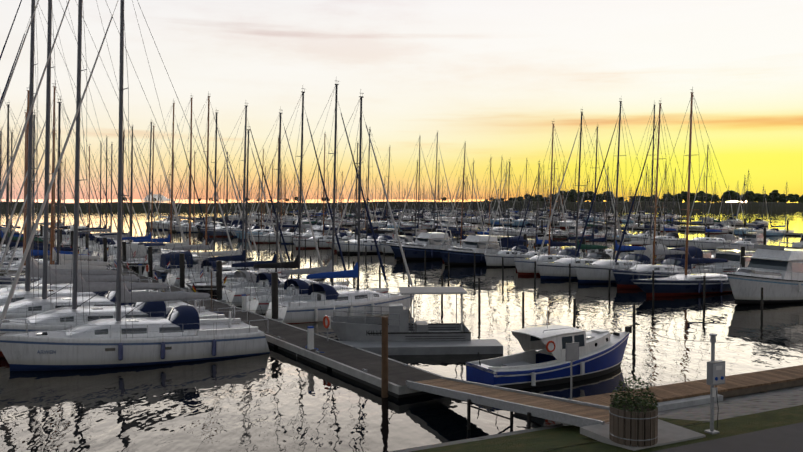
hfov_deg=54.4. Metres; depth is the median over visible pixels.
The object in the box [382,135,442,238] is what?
sailboat
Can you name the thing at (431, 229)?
sailboat
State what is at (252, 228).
sailboat
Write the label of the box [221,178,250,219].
sailboat
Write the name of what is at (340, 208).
sailboat
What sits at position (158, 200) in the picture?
sailboat
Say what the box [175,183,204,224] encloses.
sailboat
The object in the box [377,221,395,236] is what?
motorboat
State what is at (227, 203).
sailboat
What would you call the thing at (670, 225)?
sailboat
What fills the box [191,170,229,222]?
sailboat
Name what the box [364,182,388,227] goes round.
sailboat
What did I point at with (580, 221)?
sailboat
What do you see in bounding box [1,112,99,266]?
sailboat
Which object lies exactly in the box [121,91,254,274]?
sailboat
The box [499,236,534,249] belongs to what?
motorboat
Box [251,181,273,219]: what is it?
sailboat
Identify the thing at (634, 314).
mooring posts
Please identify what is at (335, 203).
sailboat
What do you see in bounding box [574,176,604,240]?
sailboat
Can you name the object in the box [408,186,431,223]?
sailboat
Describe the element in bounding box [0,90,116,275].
sailboat
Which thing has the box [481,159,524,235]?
sailboat
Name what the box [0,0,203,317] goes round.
sailboat
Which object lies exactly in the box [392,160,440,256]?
sailboat
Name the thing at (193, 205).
sailboat
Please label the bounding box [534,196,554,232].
sailboat
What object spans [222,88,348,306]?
sailboat
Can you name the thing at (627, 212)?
sailboat
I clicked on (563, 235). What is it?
sailboat
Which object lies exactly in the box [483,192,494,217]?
sailboat
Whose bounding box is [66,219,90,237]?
motorboat
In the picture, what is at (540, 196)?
sailboat
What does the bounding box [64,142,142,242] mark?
sailboat
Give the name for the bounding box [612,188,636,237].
sailboat
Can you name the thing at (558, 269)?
sailboat
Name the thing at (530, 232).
sailboat
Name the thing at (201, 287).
sailboat
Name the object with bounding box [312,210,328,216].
motorboat
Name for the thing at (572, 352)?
jetty sign post
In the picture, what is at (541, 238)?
sailboat
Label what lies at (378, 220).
sailboat
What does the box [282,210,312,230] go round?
motorboat
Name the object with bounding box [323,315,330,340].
lifebuoy post
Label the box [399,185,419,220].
sailboat
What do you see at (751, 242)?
sailboat
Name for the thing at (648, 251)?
motorboat
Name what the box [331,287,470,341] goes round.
boat
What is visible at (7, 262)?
sailboat
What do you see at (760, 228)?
sailboat
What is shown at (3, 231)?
sailboat
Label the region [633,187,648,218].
sailboat
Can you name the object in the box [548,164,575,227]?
sailboat
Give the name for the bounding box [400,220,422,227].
motorboat
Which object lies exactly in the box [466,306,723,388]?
blue launch
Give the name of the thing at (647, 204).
sailboat
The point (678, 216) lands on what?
sailboat
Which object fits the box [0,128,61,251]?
sailboat
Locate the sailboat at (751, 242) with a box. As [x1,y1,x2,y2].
[731,175,761,250]
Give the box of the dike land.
[1,201,802,210]
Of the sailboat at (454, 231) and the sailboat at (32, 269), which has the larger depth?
the sailboat at (454, 231)
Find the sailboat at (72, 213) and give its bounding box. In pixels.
[48,170,94,235]
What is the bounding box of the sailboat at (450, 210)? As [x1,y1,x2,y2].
[445,193,456,216]
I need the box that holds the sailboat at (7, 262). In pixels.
[0,112,89,264]
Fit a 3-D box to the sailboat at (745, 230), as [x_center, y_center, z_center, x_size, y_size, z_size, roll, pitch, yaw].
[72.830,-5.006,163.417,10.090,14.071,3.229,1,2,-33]
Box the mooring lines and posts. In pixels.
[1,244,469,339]
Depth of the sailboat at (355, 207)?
305.41 m
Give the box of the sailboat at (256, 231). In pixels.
[235,149,296,240]
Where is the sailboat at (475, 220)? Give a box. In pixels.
[467,179,488,223]
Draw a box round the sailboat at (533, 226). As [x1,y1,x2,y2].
[518,171,548,230]
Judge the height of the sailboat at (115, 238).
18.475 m
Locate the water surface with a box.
[0,199,802,451]
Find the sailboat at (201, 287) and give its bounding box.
[185,112,325,298]
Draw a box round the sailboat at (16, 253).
[0,91,71,254]
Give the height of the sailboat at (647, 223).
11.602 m
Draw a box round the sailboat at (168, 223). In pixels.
[150,153,199,229]
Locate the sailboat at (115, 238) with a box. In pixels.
[92,122,183,259]
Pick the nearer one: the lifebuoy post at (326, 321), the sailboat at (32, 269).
the lifebuoy post at (326, 321)
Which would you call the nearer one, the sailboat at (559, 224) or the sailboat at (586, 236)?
the sailboat at (586, 236)
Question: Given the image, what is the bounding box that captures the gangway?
[406,376,609,426]
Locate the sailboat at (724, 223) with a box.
[717,193,729,225]
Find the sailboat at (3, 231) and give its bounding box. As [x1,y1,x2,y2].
[1,158,38,239]
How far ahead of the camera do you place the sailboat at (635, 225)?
203.39 m
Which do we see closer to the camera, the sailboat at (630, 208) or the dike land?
the sailboat at (630, 208)
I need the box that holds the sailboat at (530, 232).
[517,192,537,236]
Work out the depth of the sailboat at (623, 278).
67.06 m
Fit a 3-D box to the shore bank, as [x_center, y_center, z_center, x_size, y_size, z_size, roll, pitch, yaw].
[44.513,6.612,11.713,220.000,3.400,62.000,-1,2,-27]
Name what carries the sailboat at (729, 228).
on the water surface
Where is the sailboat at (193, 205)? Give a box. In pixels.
[186,175,211,223]
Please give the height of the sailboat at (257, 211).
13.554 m
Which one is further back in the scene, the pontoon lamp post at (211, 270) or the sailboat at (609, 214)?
the sailboat at (609, 214)
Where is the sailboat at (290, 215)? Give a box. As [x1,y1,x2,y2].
[283,180,306,217]
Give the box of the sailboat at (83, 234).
[62,135,137,242]
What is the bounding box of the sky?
[0,0,802,198]
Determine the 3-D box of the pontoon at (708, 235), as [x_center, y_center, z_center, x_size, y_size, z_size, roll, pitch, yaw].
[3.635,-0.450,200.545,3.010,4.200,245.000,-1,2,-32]
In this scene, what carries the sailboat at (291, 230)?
on the water surface
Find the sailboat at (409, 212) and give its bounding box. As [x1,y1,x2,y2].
[400,191,416,216]
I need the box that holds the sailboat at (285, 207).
[266,178,295,229]
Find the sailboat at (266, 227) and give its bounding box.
[248,179,275,229]
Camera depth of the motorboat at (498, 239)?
106.17 m
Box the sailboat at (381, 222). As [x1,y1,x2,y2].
[372,177,397,226]
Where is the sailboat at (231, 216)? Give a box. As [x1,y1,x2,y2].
[228,196,250,217]
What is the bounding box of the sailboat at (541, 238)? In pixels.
[527,159,570,251]
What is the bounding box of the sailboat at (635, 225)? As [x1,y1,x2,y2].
[629,191,643,226]
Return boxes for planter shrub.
[610,370,657,414]
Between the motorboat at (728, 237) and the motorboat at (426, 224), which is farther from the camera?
the motorboat at (426, 224)
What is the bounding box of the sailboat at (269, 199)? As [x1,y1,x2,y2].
[247,159,288,227]
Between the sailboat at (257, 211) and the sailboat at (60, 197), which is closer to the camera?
the sailboat at (60, 197)
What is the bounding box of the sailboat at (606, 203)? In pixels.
[595,179,614,223]
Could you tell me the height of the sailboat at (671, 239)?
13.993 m
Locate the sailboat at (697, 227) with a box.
[681,173,712,228]
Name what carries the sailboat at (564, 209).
on the water surface
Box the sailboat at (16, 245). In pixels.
[4,133,116,275]
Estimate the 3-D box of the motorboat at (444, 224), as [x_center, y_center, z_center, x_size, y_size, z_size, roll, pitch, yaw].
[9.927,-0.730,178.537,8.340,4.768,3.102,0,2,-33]
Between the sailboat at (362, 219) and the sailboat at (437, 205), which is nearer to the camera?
the sailboat at (362, 219)
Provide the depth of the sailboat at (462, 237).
95.30 m
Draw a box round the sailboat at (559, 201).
[551,175,566,221]
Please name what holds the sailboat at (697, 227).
on the water surface
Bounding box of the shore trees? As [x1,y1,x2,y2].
[123,189,802,202]
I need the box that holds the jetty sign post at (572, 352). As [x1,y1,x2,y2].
[565,342,578,399]
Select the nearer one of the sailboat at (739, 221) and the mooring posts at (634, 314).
the mooring posts at (634, 314)
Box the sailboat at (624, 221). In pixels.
[621,202,633,222]
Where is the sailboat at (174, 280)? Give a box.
[165,103,290,286]
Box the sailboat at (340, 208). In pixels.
[335,185,346,219]
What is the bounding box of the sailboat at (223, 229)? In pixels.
[202,152,257,236]
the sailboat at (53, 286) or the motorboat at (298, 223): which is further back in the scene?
the motorboat at (298, 223)
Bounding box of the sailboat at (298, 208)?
[287,187,305,217]
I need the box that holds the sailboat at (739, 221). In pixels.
[727,180,742,223]
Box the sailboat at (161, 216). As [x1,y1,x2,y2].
[145,175,168,227]
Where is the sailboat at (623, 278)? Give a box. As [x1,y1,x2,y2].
[612,101,715,288]
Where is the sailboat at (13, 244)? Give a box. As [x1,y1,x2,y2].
[0,102,78,259]
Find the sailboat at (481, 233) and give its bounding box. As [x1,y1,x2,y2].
[461,157,504,244]
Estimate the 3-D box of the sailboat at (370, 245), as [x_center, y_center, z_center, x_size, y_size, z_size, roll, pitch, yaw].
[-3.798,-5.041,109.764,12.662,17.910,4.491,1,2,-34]
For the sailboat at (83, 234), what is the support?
on the water surface
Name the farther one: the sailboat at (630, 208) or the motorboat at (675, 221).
the sailboat at (630, 208)
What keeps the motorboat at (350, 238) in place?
on the water surface
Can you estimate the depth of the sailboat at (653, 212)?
143.87 m
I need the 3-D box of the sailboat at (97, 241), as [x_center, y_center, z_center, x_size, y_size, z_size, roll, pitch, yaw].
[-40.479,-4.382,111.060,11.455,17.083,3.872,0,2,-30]
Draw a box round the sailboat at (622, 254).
[604,100,677,259]
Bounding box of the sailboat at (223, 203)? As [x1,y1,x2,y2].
[201,161,252,235]
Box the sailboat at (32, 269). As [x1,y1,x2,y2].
[0,0,183,305]
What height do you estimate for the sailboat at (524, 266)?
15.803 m
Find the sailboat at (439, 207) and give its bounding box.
[431,182,449,216]
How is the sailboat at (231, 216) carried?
on the water surface
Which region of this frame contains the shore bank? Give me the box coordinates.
[389,385,802,451]
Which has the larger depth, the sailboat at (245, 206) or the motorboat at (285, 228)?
the sailboat at (245, 206)
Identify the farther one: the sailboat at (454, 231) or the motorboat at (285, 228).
the motorboat at (285, 228)
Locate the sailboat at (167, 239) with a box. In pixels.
[107,99,212,263]
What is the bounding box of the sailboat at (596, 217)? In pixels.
[585,183,603,221]
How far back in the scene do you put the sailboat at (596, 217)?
263.25 m
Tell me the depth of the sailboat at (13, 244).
79.12 m
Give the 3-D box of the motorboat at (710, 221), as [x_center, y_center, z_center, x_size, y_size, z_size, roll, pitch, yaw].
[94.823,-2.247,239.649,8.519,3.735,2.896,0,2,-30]
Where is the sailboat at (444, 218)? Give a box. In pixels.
[431,180,450,219]
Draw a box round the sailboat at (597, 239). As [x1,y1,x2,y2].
[579,167,625,256]
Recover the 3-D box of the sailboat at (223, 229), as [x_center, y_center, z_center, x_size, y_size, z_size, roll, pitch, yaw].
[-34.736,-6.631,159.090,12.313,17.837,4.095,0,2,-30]
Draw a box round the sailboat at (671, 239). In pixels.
[649,163,685,246]
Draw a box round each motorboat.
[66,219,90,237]
[112,231,180,267]
[155,243,231,282]
[196,220,219,232]
[198,222,240,234]
[281,215,295,229]
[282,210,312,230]
[292,221,329,237]
[295,219,338,237]
[298,224,309,232]
[301,209,313,215]
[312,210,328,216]
[320,214,344,224]
[336,230,378,240]
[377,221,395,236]
[379,224,416,254]
[390,221,452,259]
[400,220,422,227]
[421,215,442,231]
[430,213,462,231]
[438,217,501,264]
[494,223,513,247]
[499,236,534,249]
[503,211,518,217]
[517,211,535,216]
[529,213,558,225]
[562,223,587,234]
[591,221,602,227]
[602,220,619,228]
[634,244,671,263]
[660,233,715,269]
[667,217,680,223]
[695,243,754,272]
[699,217,716,222]
[716,234,741,240]
[745,230,768,244]
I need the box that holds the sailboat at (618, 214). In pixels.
[609,190,623,221]
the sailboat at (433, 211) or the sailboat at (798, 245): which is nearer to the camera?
the sailboat at (798, 245)
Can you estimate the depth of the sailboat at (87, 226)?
134.42 m
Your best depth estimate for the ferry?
5145.26 m
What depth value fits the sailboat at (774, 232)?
160.33 m
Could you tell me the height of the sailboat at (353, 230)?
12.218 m
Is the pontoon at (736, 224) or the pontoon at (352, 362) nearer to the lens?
the pontoon at (352, 362)
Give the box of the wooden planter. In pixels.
[609,400,657,446]
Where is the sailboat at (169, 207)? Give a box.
[153,174,187,222]
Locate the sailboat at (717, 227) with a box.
[706,180,727,233]
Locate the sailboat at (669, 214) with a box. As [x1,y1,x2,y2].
[663,187,676,218]
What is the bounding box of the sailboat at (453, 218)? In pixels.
[447,176,470,220]
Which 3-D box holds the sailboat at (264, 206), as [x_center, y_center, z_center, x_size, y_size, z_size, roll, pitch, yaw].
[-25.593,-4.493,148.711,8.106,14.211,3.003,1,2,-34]
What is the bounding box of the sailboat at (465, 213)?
[454,185,479,222]
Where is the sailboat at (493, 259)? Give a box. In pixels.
[484,162,538,266]
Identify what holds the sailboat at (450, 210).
on the water surface
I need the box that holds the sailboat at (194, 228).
[172,150,222,232]
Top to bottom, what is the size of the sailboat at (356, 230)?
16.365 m
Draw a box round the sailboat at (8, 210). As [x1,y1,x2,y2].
[0,127,62,249]
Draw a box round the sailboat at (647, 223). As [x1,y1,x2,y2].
[640,188,660,226]
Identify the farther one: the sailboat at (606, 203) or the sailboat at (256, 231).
the sailboat at (606, 203)
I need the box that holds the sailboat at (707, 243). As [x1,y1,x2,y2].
[683,146,736,249]
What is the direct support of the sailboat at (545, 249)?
on the water surface
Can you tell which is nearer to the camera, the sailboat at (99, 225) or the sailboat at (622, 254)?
the sailboat at (622, 254)
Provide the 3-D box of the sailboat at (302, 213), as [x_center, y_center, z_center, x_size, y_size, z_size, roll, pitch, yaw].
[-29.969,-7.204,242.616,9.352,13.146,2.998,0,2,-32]
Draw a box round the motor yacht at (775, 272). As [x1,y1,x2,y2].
[726,217,802,303]
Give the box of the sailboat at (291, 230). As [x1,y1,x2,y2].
[263,173,305,234]
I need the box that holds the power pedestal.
[704,333,724,433]
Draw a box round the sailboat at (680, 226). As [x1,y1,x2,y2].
[652,168,684,227]
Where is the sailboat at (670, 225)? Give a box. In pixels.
[660,189,677,230]
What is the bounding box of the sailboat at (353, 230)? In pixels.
[343,180,377,236]
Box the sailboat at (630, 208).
[622,184,638,217]
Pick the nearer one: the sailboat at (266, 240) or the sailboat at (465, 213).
the sailboat at (266, 240)
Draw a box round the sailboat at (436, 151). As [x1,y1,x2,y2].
[395,133,459,240]
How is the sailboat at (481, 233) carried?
on the water surface
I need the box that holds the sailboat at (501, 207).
[478,173,516,229]
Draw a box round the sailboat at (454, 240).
[448,158,486,245]
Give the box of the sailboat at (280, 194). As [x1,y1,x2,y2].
[259,158,295,227]
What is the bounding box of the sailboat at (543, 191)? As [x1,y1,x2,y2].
[527,166,551,216]
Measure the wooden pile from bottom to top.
4.050 m
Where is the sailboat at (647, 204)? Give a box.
[633,178,654,216]
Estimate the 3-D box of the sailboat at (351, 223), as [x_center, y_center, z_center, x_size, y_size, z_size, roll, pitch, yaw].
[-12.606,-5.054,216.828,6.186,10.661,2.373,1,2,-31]
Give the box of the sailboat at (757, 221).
[751,187,768,223]
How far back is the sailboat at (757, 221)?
223.50 m
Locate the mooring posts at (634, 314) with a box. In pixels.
[123,223,762,341]
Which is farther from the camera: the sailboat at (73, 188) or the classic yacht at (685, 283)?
the sailboat at (73, 188)
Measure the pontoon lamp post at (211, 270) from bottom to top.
2.730 m
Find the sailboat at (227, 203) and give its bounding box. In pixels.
[216,179,237,218]
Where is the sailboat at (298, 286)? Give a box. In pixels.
[244,84,388,313]
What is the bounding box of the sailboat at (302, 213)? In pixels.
[291,183,316,221]
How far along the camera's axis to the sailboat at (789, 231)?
170.34 m
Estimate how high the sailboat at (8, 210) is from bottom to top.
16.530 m
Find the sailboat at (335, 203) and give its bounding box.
[320,181,344,218]
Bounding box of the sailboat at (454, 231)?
[427,141,483,240]
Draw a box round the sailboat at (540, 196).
[534,181,551,213]
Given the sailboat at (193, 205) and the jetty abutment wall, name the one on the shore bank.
the jetty abutment wall
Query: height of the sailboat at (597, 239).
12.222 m
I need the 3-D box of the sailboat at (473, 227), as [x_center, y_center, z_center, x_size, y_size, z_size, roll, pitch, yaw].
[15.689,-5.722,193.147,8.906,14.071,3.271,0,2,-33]
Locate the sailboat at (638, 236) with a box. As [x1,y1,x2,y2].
[630,163,664,244]
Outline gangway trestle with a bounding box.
[467,399,541,429]
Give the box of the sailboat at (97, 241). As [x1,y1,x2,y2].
[78,139,154,249]
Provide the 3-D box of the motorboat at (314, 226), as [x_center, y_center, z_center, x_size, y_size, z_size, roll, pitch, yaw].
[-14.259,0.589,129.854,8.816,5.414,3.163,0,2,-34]
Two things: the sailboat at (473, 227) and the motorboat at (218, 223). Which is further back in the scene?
the sailboat at (473, 227)
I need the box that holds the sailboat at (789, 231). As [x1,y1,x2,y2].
[770,183,794,232]
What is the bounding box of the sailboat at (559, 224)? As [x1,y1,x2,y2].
[548,198,566,232]
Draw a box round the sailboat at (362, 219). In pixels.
[347,179,370,221]
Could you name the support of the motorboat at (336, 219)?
on the water surface
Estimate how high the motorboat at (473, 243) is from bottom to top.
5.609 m
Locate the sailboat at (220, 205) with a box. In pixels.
[208,185,235,223]
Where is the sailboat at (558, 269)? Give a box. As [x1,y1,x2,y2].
[536,109,623,279]
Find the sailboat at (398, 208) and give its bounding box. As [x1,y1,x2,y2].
[390,181,408,223]
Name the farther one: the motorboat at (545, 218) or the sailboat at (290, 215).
the sailboat at (290, 215)
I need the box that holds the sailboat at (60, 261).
[0,95,139,286]
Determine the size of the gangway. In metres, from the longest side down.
10.878 x 1.600 x 0.260 m
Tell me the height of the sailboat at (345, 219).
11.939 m
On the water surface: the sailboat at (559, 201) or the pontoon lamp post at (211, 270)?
the sailboat at (559, 201)
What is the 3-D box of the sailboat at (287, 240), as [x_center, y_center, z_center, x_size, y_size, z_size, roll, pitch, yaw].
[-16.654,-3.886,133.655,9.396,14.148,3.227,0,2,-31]
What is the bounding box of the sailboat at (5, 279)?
[0,80,129,283]
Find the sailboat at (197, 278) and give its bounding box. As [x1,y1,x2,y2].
[185,129,286,291]
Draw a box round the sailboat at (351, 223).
[346,190,364,224]
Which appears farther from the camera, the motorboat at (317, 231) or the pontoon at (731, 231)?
the pontoon at (731, 231)
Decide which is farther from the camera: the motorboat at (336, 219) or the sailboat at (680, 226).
the motorboat at (336, 219)
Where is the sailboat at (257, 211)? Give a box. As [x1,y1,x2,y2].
[248,179,269,225]
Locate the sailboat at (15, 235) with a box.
[0,127,56,247]
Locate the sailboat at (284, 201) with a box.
[260,164,298,228]
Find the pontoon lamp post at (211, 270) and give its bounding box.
[210,269,212,310]
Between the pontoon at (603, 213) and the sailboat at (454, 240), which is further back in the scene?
the pontoon at (603, 213)
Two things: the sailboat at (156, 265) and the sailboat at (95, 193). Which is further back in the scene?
the sailboat at (95, 193)
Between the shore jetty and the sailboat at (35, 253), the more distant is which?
the sailboat at (35, 253)
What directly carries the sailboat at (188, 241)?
on the water surface
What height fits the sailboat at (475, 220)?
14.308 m
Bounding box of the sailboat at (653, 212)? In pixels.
[636,178,665,234]
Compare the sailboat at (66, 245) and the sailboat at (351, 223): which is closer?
the sailboat at (66, 245)
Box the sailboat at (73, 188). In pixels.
[36,157,85,231]
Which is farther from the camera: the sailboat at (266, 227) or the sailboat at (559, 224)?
the sailboat at (559, 224)
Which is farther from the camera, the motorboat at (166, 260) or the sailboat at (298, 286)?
the motorboat at (166, 260)
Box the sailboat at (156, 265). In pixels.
[143,110,260,278]
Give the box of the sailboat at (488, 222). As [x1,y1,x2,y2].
[486,182,506,223]
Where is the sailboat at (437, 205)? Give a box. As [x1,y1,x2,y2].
[426,186,444,217]
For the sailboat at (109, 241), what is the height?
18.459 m
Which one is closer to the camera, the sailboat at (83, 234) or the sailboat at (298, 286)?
the sailboat at (298, 286)
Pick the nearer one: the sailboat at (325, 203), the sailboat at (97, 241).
the sailboat at (97, 241)
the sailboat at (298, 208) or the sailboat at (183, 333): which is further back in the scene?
the sailboat at (298, 208)
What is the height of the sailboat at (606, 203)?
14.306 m
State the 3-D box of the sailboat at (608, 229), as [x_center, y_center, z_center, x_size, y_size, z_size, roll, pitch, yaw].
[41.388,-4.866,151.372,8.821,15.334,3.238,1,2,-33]
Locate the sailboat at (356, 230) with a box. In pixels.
[325,143,393,251]
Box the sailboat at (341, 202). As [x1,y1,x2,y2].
[324,172,352,226]
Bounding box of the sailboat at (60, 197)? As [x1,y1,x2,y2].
[39,160,83,229]
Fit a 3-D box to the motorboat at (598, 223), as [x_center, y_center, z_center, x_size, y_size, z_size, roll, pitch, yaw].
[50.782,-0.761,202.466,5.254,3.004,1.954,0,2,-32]
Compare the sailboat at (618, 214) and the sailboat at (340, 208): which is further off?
the sailboat at (618, 214)
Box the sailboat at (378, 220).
[368,190,383,222]
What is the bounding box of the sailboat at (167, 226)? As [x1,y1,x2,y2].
[166,158,213,231]
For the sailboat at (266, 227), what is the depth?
152.84 m
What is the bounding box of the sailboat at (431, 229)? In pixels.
[411,160,453,238]
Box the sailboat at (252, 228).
[229,171,268,236]
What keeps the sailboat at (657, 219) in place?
on the water surface
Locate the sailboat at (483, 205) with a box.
[474,186,492,217]
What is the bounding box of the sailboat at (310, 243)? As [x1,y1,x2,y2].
[293,134,354,248]
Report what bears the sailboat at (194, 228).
on the water surface
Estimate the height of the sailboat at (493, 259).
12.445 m
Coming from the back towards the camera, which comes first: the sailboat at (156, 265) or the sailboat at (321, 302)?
the sailboat at (156, 265)
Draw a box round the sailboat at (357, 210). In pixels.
[336,166,373,232]
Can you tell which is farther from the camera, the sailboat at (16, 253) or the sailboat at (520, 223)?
the sailboat at (520, 223)
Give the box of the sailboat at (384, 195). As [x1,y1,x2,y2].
[354,145,406,231]
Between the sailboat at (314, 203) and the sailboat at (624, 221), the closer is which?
the sailboat at (314, 203)
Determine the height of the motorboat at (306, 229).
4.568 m
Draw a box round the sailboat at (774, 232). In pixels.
[763,192,783,235]
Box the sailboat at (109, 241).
[79,126,167,253]
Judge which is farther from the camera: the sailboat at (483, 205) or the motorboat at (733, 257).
the sailboat at (483, 205)
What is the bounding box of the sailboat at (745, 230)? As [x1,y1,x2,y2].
[734,170,763,235]
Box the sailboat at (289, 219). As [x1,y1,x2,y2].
[274,184,293,221]
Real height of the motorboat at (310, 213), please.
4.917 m
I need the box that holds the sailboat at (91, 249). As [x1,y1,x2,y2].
[83,136,162,254]
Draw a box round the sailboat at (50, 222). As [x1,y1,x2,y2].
[31,182,71,232]
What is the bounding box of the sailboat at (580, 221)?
[559,164,592,227]
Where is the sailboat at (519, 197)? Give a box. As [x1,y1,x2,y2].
[504,176,524,214]
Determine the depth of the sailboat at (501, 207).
181.74 m
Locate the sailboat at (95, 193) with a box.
[35,136,104,236]
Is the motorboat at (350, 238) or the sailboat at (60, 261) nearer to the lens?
the sailboat at (60, 261)
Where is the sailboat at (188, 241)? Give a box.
[126,96,232,270]
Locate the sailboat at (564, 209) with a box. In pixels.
[557,185,573,218]
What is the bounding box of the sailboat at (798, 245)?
[792,226,802,246]
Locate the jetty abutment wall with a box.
[563,394,722,425]
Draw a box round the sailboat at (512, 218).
[490,163,526,224]
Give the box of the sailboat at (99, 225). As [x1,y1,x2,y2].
[56,141,129,245]
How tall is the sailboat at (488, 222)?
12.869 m
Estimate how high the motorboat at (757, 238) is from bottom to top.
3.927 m
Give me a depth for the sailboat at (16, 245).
64.41 m
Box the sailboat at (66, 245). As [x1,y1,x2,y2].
[60,130,153,247]
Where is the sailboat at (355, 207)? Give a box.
[345,188,369,218]
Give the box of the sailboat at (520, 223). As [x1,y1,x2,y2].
[509,158,544,225]
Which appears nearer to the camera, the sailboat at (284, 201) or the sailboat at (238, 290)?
the sailboat at (238, 290)
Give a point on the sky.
(493, 76)
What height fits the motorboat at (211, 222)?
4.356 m
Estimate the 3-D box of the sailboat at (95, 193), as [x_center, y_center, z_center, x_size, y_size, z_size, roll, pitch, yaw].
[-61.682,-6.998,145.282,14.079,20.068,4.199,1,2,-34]
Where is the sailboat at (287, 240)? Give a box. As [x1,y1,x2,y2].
[278,169,322,243]
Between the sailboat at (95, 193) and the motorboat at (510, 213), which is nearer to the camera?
the sailboat at (95, 193)
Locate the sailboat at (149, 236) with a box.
[97,122,187,261]
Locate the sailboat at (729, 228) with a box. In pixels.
[719,187,733,229]
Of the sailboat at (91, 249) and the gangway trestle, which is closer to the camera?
the gangway trestle
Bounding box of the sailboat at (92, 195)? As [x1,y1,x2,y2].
[38,159,103,234]
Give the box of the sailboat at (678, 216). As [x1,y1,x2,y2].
[662,182,680,217]
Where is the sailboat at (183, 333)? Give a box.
[0,0,269,370]
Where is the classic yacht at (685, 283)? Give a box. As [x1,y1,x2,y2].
[631,87,749,296]
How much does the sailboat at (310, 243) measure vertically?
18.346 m
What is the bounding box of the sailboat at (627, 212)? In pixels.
[620,187,635,219]
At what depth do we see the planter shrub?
18.48 m
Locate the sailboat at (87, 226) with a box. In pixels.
[39,144,116,243]
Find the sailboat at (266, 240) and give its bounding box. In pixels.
[248,138,312,242]
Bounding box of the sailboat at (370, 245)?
[334,129,407,253]
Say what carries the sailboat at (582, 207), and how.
on the water surface
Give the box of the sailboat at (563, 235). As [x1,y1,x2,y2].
[537,180,571,238]
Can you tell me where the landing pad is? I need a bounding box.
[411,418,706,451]
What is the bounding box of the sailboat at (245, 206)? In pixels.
[232,181,255,219]
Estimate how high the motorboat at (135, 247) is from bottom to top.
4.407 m
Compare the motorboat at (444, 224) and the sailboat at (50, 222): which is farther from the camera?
the motorboat at (444, 224)
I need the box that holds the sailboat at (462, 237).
[441,166,483,261]
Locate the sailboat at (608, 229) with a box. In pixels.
[596,170,627,236]
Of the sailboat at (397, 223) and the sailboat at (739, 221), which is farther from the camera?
the sailboat at (739, 221)
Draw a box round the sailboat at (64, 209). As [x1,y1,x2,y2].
[35,169,84,233]
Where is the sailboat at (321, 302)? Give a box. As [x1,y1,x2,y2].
[265,93,414,323]
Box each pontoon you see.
[40,225,443,397]
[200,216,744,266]
[256,211,802,248]
[315,209,802,235]
[379,209,768,225]
[440,207,692,218]
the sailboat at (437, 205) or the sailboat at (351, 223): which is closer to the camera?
the sailboat at (351, 223)
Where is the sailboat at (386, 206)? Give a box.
[377,186,397,219]
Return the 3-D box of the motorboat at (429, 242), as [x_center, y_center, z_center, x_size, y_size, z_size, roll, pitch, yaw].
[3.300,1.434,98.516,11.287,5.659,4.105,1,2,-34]
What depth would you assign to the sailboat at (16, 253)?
83.28 m
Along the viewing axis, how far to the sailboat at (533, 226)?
169.98 m
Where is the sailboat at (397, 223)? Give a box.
[379,181,407,227]
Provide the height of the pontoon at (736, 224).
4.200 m
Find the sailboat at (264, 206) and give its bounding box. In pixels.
[249,167,286,229]
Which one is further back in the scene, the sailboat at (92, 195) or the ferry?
the ferry
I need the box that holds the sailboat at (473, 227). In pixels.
[452,177,477,229]
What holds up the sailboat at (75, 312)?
on the water surface
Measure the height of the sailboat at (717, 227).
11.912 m
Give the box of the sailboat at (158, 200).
[150,181,168,220]
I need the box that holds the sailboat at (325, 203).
[307,172,338,218]
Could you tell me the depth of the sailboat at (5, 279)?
60.54 m
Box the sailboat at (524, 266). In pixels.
[514,121,595,274]
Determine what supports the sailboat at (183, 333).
on the water surface
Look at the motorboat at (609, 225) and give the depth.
198.02 m
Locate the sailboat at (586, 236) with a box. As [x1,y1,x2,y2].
[544,127,620,251]
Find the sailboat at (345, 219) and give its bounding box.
[339,188,355,222]
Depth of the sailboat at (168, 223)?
191.53 m
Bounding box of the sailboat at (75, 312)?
[0,0,234,356]
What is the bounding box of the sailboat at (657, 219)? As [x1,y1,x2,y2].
[656,194,667,220]
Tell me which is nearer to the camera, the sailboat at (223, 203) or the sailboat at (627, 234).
the sailboat at (627, 234)
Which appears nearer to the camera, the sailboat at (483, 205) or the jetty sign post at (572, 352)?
the jetty sign post at (572, 352)
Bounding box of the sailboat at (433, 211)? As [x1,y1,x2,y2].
[420,191,441,222]
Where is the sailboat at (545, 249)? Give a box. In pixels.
[514,161,564,269]
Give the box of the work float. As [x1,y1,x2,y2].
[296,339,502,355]
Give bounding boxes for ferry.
[143,192,170,199]
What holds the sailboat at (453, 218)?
on the water surface
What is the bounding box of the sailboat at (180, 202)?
[168,182,187,220]
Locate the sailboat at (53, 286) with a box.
[0,1,161,292]
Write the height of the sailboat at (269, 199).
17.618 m
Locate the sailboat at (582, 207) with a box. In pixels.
[578,189,593,219]
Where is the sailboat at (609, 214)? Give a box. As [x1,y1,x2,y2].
[604,193,611,215]
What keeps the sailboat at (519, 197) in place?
on the water surface
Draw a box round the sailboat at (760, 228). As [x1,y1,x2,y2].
[757,190,771,229]
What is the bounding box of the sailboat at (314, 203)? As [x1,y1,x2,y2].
[295,167,331,232]
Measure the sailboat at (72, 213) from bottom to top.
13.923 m
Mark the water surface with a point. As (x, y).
(275, 399)
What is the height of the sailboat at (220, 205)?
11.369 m
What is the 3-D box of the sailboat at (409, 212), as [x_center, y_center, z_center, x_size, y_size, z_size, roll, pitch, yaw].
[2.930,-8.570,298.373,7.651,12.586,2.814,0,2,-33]
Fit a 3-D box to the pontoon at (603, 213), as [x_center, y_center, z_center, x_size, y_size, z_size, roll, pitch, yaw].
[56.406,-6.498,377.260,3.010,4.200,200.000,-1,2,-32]
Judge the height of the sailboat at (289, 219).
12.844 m
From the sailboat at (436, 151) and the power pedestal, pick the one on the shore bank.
the power pedestal
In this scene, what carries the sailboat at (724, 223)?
on the water surface
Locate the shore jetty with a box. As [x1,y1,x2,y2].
[572,365,802,406]
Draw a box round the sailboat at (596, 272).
[573,101,667,283]

